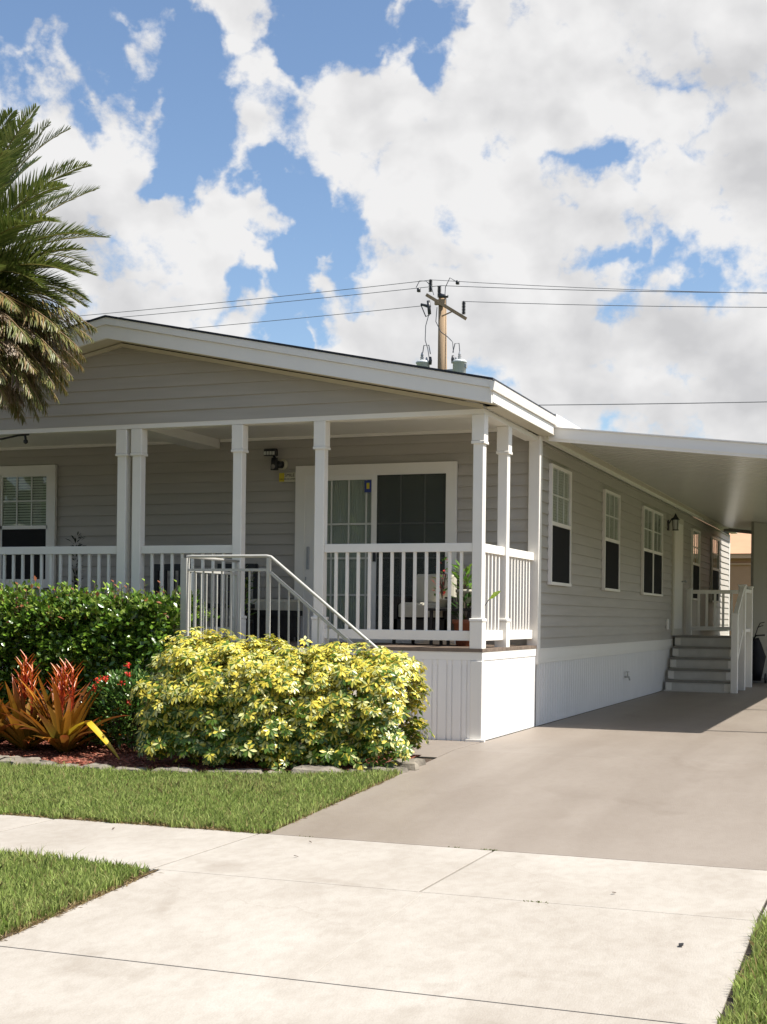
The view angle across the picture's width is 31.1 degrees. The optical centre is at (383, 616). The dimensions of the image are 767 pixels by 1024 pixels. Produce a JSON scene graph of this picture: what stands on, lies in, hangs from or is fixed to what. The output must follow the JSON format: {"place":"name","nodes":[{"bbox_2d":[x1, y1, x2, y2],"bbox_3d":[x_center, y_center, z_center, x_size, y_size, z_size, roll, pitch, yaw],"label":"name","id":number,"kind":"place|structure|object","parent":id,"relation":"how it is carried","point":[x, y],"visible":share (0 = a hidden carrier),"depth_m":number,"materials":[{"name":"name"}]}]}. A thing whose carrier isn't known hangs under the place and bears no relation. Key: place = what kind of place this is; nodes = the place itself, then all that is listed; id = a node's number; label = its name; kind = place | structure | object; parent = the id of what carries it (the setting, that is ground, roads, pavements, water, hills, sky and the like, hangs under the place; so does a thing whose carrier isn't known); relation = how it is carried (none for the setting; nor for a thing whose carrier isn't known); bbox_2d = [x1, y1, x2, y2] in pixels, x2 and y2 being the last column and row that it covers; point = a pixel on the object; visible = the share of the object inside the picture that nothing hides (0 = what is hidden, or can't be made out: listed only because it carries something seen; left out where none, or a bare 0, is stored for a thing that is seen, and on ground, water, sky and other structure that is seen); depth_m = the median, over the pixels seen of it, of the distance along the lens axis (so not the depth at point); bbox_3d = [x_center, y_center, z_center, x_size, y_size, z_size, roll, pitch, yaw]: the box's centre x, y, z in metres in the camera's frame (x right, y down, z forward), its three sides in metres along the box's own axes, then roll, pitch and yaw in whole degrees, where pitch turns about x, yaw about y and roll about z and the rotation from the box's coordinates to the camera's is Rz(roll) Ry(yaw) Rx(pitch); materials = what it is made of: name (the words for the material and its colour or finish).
{"place":"outdoors","nodes":[
{"label":"outdoors","id":0,"kind":"place"},
{"bbox_2d":[0,845,148,936],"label":"lawn","id":1,"kind":"structure","parent":0,"point":[36,885],"depth_m":7.16,"materials":[{"name":"green plant"}]},
{"bbox_2d":[0,758,401,833],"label":"lawn","id":2,"kind":"structure","parent":0,"point":[235,801],"depth_m":10.09,"materials":[{"name":"green plant"}]},
{"bbox_2d":[0,758,432,938],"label":"lawn soil","id":3,"kind":"structure","parent":0,"point":[287,771],"depth_m":7.00,"materials":[{"name":"brown soil"}]},
{"bbox_2d":[0,756,40,764],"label":"edging stone","id":4,"kind":"object","parent":3,"relation":"on","point":[27,760],"visible":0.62,"depth_m":11.71,"materials":[{"name":"beige stone"}]},
{"bbox_2d":[32,760,58,764],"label":"edging stone","id":5,"kind":"object","parent":3,"relation":"on","point":[44,761],"visible":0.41,"depth_m":11.68,"materials":[{"name":"beige stone"}]},
{"bbox_2d":[54,763,82,767],"bbox_3d":[-2.634,1.276,11.544,0.303,0.089,0.379,1,0,21],"label":"edging stone","id":6,"kind":"object","parent":3,"relation":"on","point":[68,764],"visible":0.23,"depth_m":11.54,"materials":[{"name":"beige stone"}]},
{"bbox_2d":[83,763,111,769],"bbox_3d":[-2.372,1.272,11.447,0.227,0.105,0.249,1,0,21],"label":"edging stone","id":7,"kind":"object","parent":3,"relation":"on","point":[97,765],"visible":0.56,"depth_m":11.39,"materials":[{"name":"beige stone"}]},
{"bbox_2d":[112,766,147,771],"bbox_3d":[-2.095,1.282,11.349,0.322,0.091,0.250,1,0,21],"label":"edging stone","id":8,"kind":"object","parent":3,"relation":"on","point":[132,769],"visible":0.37,"depth_m":11.31,"materials":[{"name":"grey stone"}]},
{"bbox_2d":[151,767,197,772],"bbox_3d":[-1.699,1.281,11.248,0.442,0.096,0.253,1,0,11],"label":"edging stone","id":9,"kind":"object","parent":3,"relation":"on","point":[183,769],"visible":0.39,"depth_m":11.23,"materials":[{"name":"grey stone"}]},
{"bbox_2d":[0,775,393,940],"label":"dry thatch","id":10,"kind":"object","parent":3,"relation":"on","point":[106,891],"visible":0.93,"depth_m":7.50,"materials":[{"name":"green plant"}]},
{"bbox_2d":[0,734,420,771],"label":"planting bed","id":11,"kind":"object","parent":3,"relation":"on","point":[113,756],"visible":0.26,"depth_m":11.96,"materials":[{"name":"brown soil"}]},
{"bbox_2d":[0,683,43,742],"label":"bromeliad","id":12,"kind":"object","parent":11,"relation":"on","point":[2,718],"visible":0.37,"depth_m":12.43,"materials":[{"name":"orange plant"}]},
{"bbox_2d":[0,651,84,749],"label":"bromeliad","id":13,"kind":"object","parent":11,"relation":"on","point":[23,739],"visible":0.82,"depth_m":12.42,"materials":[{"name":"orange plant"}]},
{"bbox_2d":[0,575,95,714],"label":"green hedge","id":14,"kind":"object","parent":11,"relation":"on","point":[20,615],"visible":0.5,"depth_m":13.52,"materials":[{"name":"green plant"}]},
{"bbox_2d":[0,103,110,424],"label":"date palm","id":15,"kind":"object","parent":11,"relation":"on","point":[33,337],"visible":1,"depth_m":12.78,"materials":[{"name":"green plant"}]},
{"bbox_2d":[1,657,134,758],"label":"bromeliad","id":16,"kind":"object","parent":11,"relation":"on","point":[68,723],"visible":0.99,"depth_m":12.21,"materials":[{"name":"orange plant"}]},
{"bbox_2d":[24,665,139,742],"bbox_3d":[-2.877,0.812,12.648,0.983,0.785,1.329,1,0,-42],"label":"bromeliad","id":17,"kind":"object","parent":11,"relation":"on","point":[45,695],"visible":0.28,"depth_m":12.53,"materials":[{"name":"red plant"}]},
{"bbox_2d":[29,578,219,738],"bbox_3d":[-2.550,0.411,13.617,1.637,1.585,1.457,1,0,21],"label":"green hedge","id":18,"kind":"object","parent":11,"relation":"on","point":[121,631],"visible":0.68,"depth_m":13.20,"materials":[{"name":"green plant"}]},
{"bbox_2d":[81,662,172,749],"bbox_3d":[-2.318,0.825,12.566,1.025,0.852,0.770,1,0,21],"label":"red flower bush","id":19,"kind":"object","parent":11,"relation":"on","point":[122,684],"visible":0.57,"depth_m":12.36,"materials":[{"name":"green plant"}]},
{"bbox_2d":[128,627,319,772],"bbox_3d":[-1.298,0.686,11.712,1.524,1.208,1.287,1,0,21],"label":"variegated shrub","id":20,"kind":"object","parent":11,"relation":"on","point":[200,677],"visible":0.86,"depth_m":11.31,"materials":[{"name":"yellow plant"}]},
{"bbox_2d":[270,636,434,769],"bbox_3d":[-0.262,0.722,11.667,1.255,1.122,1.440,1,0,21],"label":"variegated shrub","id":21,"kind":"object","parent":11,"relation":"on","point":[336,707],"visible":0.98,"depth_m":11.26,"materials":[{"name":"yellow plant"}]},
{"bbox_2d":[207,768,262,774],"bbox_3d":[-1.226,1.278,11.198,0.519,0.096,0.231,1,0,4],"label":"edging stone","id":22,"kind":"object","parent":3,"relation":"on","point":[249,770],"visible":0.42,"depth_m":11.17,"materials":[{"name":"grey stone"}]},
{"bbox_2d":[291,765,343,773],"bbox_3d":[-0.532,1.265,11.182,0.471,0.112,0.326,1,0,-2],"label":"edging stone","id":23,"kind":"object","parent":3,"relation":"on","point":[306,768],"visible":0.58,"depth_m":11.07,"materials":[{"name":"grey stone"}]},
{"bbox_2d":[365,766,408,774],"bbox_3d":[0.024,1.267,11.256,0.276,0.095,0.292,1,0,44],"label":"edging stone","id":24,"kind":"object","parent":3,"relation":"on","point":[403,769],"visible":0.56,"depth_m":11.21,"materials":[{"name":"grey stone"}]},
{"bbox_2d":[390,758,425,770],"bbox_3d":[0.192,1.247,11.561,0.290,0.108,0.398,1,0,14],"label":"edging stone","id":25,"kind":"object","parent":3,"relation":"on","point":[414,764],"visible":0.65,"depth_m":11.41,"materials":[{"name":"beige stone"}]},
{"bbox_2d":[177,646,408,743],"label":"porch steps","id":26,"kind":"structure","parent":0,"point":[354,692],"depth_m":13.38,"materials":[{"name":"concrete"}]},
{"bbox_2d":[180,554,381,692],"bbox_3d":[-0.737,0.227,13.298,2.140,1.609,1.151,1,0,21],"label":"metal handrail","id":27,"kind":"object","parent":26,"relation":"on","point":[185,607],"visible":0.62,"depth_m":13.01,"materials":[{"name":"metal"}]},
{"bbox_2d":[0,870,756,1023],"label":"driveway apron","id":28,"kind":"object","parent":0,"point":[167,947],"visible":0.95,"depth_m":5.87,"materials":[{"name":"concrete"}]},
{"bbox_2d":[0,814,766,920],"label":"sidewalk","id":29,"kind":"structure","parent":0,"point":[716,892],"depth_m":7.72,"materials":[{"name":"concrete"}]},
{"bbox_2d":[0,0,766,442],"label":"sky","id":30,"kind":"structure","parent":0,"point":[236,150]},
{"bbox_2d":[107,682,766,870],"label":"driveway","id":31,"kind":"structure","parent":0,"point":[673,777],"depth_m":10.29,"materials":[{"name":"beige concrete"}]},
{"bbox_2d":[664,584,753,692],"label":"side steps","id":32,"kind":"structure","parent":31,"relation":"on","point":[713,663],"depth_m":23.80,"materials":[{"name":"white paint"}]},
{"bbox_2d":[751,522,766,682],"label":"storage shed","id":33,"kind":"structure","parent":31,"relation":"on","point":[758,557],"depth_m":26.97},
{"bbox_2d":[752,622,766,683],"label":"golf bag","id":34,"kind":"object","parent":31,"relation":"on","point":[758,658],"visible":0.7,"depth_m":26.57,"materials":[{"name":"black fabric"}]},
{"bbox_2d":[151,870,766,1018],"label":"pavement base","id":35,"kind":"object","parent":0,"point":[748,954],"visible":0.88,"depth_m":5.75,"materials":[{"name":"grey concrete"}]},
{"bbox_2d":[485,591,499,604],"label":"stray plant leaf","id":36,"kind":"object","parent":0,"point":[495,594],"visible":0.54,"depth_m":13.41,"materials":[{"name":"green plant"}]},
{"bbox_2d":[430,690,663,740],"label":"ground","id":37,"kind":"structure","parent":0,"point":[561,719],"depth_m":16.89,"materials":[{"name":"grey concrete"}]},
{"bbox_2d":[0,315,737,741],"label":"manufactured home","id":38,"kind":"object","parent":37,"relation":"on","point":[136,457],"visible":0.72,"depth_m":15.73,"materials":[{"name":"beige plastic"}]},
{"bbox_2d":[0,434,28,443],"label":"string light cord","id":39,"kind":"object","parent":38,"relation":"hanging from","point":[25,440],"visible":1,"depth_m":15.26,"materials":[{"name":"black plastic"}]},
{"bbox_2d":[0,465,56,587],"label":"window","id":40,"kind":"structure","parent":38,"relation":"in","point":[28,494],"depth_m":17.70,"materials":[{"name":"white paint"}]},
{"bbox_2d":[65,532,85,592],"bbox_3d":[-3.587,-0.372,16.038,0.252,1.263,0.234,1,0,-10],"label":"potted plant","id":41,"kind":"object","parent":38,"relation":"on","point":[75,572],"visible":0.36,"depth_m":16.02,"materials":[{"name":"green plant"}]},
{"bbox_2d":[154,564,190,595],"bbox_3d":[-2.606,-0.180,16.214,0.510,0.900,0.520,1,0,21],"label":"dark chair","id":42,"kind":"object","parent":38,"relation":"on","point":[177,567],"visible":0.17,"depth_m":16.44,"materials":[{"name":"black metal"}]},
{"bbox_2d":[198,564,258,635],"bbox_3d":[-1.782,-0.170,15.849,0.510,0.900,0.520,1,0,21],"label":"dark chair","id":43,"kind":"object","parent":38,"relation":"on","point":[255,577],"visible":0.38,"depth_m":15.97,"materials":[{"name":"black metal"}]},
{"bbox_2d":[228,565,256,642],"bbox_3d":[-1.535,-0.157,14.777,0.341,0.878,0.397,1,0,38],"label":"potted plant","id":44,"kind":"object","parent":38,"relation":"on","point":[246,593],"visible":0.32,"depth_m":14.75,"materials":[{"name":"green plant"}]},
{"bbox_2d":[244,599,302,640],"bbox_3d":[-1.327,0.040,16.126,0.650,0.490,0.480,1,0,21],"label":"porch bench","id":45,"kind":"object","parent":38,"relation":"on","point":[283,618],"visible":0.44,"depth_m":15.91,"materials":[{"name":"wicker"}]},
{"bbox_2d":[264,448,287,469],"bbox_3d":[-1.285,-1.872,16.404,0.261,0.255,0.160,1,0,21],"label":"security floodlight","id":46,"kind":"object","parent":38,"relation":"attached to","point":[281,464],"visible":1,"depth_m":16.36,"materials":[{"name":"black"}]},
{"bbox_2d":[279,472,295,481],"bbox_3d":[-1.140,-1.663,16.425,0.232,0.110,0.014,1,0,21],"label":"security sign","id":47,"kind":"object","parent":38,"relation":"attached to","point":[287,477],"visible":1,"depth_m":16.43,"materials":[{"name":"yellow plastic"}]},
{"bbox_2d":[294,461,457,643],"bbox_3d":[-0.114,-0.739,16.001,1.996,2.075,0.076,1,0,21],"label":"sliding door","id":48,"kind":"structure","parent":38,"relation":"in","point":[416,502],"depth_m":16.00,"materials":[{"name":"white paint"}]},
{"bbox_2d":[392,574,466,645],"bbox_3d":[0.514,-0.084,15.152,0.700,0.780,0.720,1,0,21],"label":"wicker armchair","id":49,"kind":"object","parent":38,"relation":"on","point":[419,607],"visible":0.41,"depth_m":14.95,"materials":[{"name":"white wicker"}]},
{"bbox_2d":[428,608,471,645],"bbox_3d":[0.763,0.109,14.715,0.480,0.400,0.400,1,0,21],"label":"plant stand","id":50,"kind":"object","parent":38,"relation":"on","point":[431,610],"visible":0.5,"depth_m":14.61,"materials":[{"name":"metal"}]},
{"bbox_2d":[431,557,451,607],"bbox_3d":[0.618,-0.370,14.677,0.240,0.555,0.283,1,0,4],"label":"potted plant","id":51,"kind":"object","parent":50,"relation":"on","point":[442,603],"visible":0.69,"depth_m":14.66,"materials":[{"name":"green plant"}]},
{"bbox_2d":[451,559,471,607],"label":"potted plant","id":52,"kind":"object","parent":50,"relation":"on","point":[466,579],"visible":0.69,"depth_m":14.62,"materials":[{"name":"green plant"}]},
{"bbox_2d":[446,592,471,645],"bbox_3d":[0.854,0.017,14.527,0.440,0.585,0.408,1,0,21],"label":"potted plant","id":53,"kind":"object","parent":38,"relation":"on","point":[466,624],"visible":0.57,"depth_m":14.44,"materials":[{"name":"green plant"}]},
{"bbox_2d":[547,463,571,586],"bbox_3d":[2.081,-1.059,16.205,0.052,1.385,1.006,1,0,21],"label":"window","id":54,"kind":"structure","parent":38,"relation":"in","point":[560,479],"depth_m":16.18,"materials":[{"name":"white paint"}]},
{"bbox_2d":[601,489,620,591],"bbox_3d":[3.150,-1.037,19.035,0.052,1.365,1.056,1,0,21],"label":"window","id":55,"kind":"structure","parent":38,"relation":"in","point":[611,504],"depth_m":19.01,"materials":[{"name":"white paint"}]},
{"bbox_2d":[640,506,662,596],"bbox_3d":[4.324,-1.028,22.140,0.052,1.375,1.816,1,0,21],"label":"window","id":56,"kind":"structure","parent":38,"relation":"in","point":[651,520],"depth_m":22.09,"materials":[{"name":"white paint"}]},
{"bbox_2d":[543,414,766,533],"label":"carport","id":57,"kind":"object","parent":38,"relation":"attached to","point":[723,482],"visible":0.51,"depth_m":17.36,"materials":[{"name":"white metal"}]},
{"bbox_2d":[667,513,679,530],"bbox_3d":[4.990,-1.633,23.655,0.203,0.300,0.150,1,0,21],"label":"wall lantern","id":58,"kind":"object","parent":38,"relation":"attached to","point":[675,519],"depth_m":23.62,"materials":[{"name":"black metal"}]},
{"bbox_2d":[670,516,686,635],"bbox_3d":[5.298,-0.720,24.614,0.145,2.100,1.120,1,0,21],"label":"side door","id":59,"kind":"structure","parent":38,"relation":"in","point":[677,537],"depth_m":24.51,"materials":[{"name":"beige"}]},
{"bbox_2d":[690,528,700,600],"bbox_3d":[6.057,-1.004,26.724,0.052,1.365,1.016,1,0,21],"label":"window","id":60,"kind":"structure","parent":38,"relation":"in","point":[695,534],"depth_m":26.67,"materials":[{"name":"white paint"}]},
{"bbox_2d":[710,536,719,602],"bbox_3d":[7.091,-0.997,29.460,0.052,1.375,1.166,1,0,21],"label":"window","id":61,"kind":"structure","parent":38,"relation":"in","point":[715,543],"depth_m":29.37,"materials":[{"name":"white paint"}]},
{"bbox_2d":[416,278,466,372],"bbox_3d":[1.592,-4.137,38.704,1.535,10.711,0.550,1,0,21],"label":"utility pole","id":62,"kind":"object","parent":37,"relation":"on","point":[459,364],"visible":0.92,"depth_m":38.67,"materials":[{"name":"brown wood"}]},
{"bbox_2d":[63,280,428,317],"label":"power line","id":63,"kind":"object","parent":62,"relation":"attached to","point":[252,299],"visible":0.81,"depth_m":40.82,"materials":[{"name":"black rubber"}]},
{"bbox_2d":[70,285,440,321],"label":"power line","id":64,"kind":"object","parent":62,"relation":"attached to","point":[278,302],"visible":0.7,"depth_m":40.57,"materials":[{"name":"black rubber"}]},
{"bbox_2d":[189,306,418,328],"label":"power line","id":65,"kind":"object","parent":62,"relation":"attached to","point":[306,317],"visible":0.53,"depth_m":40.26,"materials":[{"name":"grey metal"}]},
{"bbox_2d":[438,280,766,293],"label":"power line","id":66,"kind":"object","parent":62,"relation":"attached to","point":[580,287],"visible":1,"depth_m":37.40,"materials":[{"name":"grey metal"}]},
{"bbox_2d":[441,285,766,292],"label":"power line","id":67,"kind":"object","parent":62,"relation":"attached to","point":[610,290],"visible":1,"depth_m":37.11,"materials":[{"name":"grey metal"}]},
{"bbox_2d":[465,301,766,307],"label":"power line","id":68,"kind":"object","parent":62,"relation":"attached to","point":[615,305],"visible":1,"depth_m":37.06,"materials":[{"name":"black rubber"}]},
{"bbox_2d":[550,401,766,404],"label":"power line","id":69,"kind":"object","parent":62,"relation":"attached to","point":[656,403],"visible":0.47,"depth_m":36.63,"materials":[{"name":"grey metal"}]},
{"bbox_2d":[729,533,750,635],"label":"neighbour house","id":70,"kind":"structure","parent":37,"relation":"on","point":[740,558],"depth_m":39.80,"materials":[{"name":"beige paint"}]},
{"bbox_2d":[716,907,766,1023],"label":"lawn","id":71,"kind":"structure","parent":0,"point":[749,990],"depth_m":5.35,"materials":[{"name":"green plant"}]}
]}

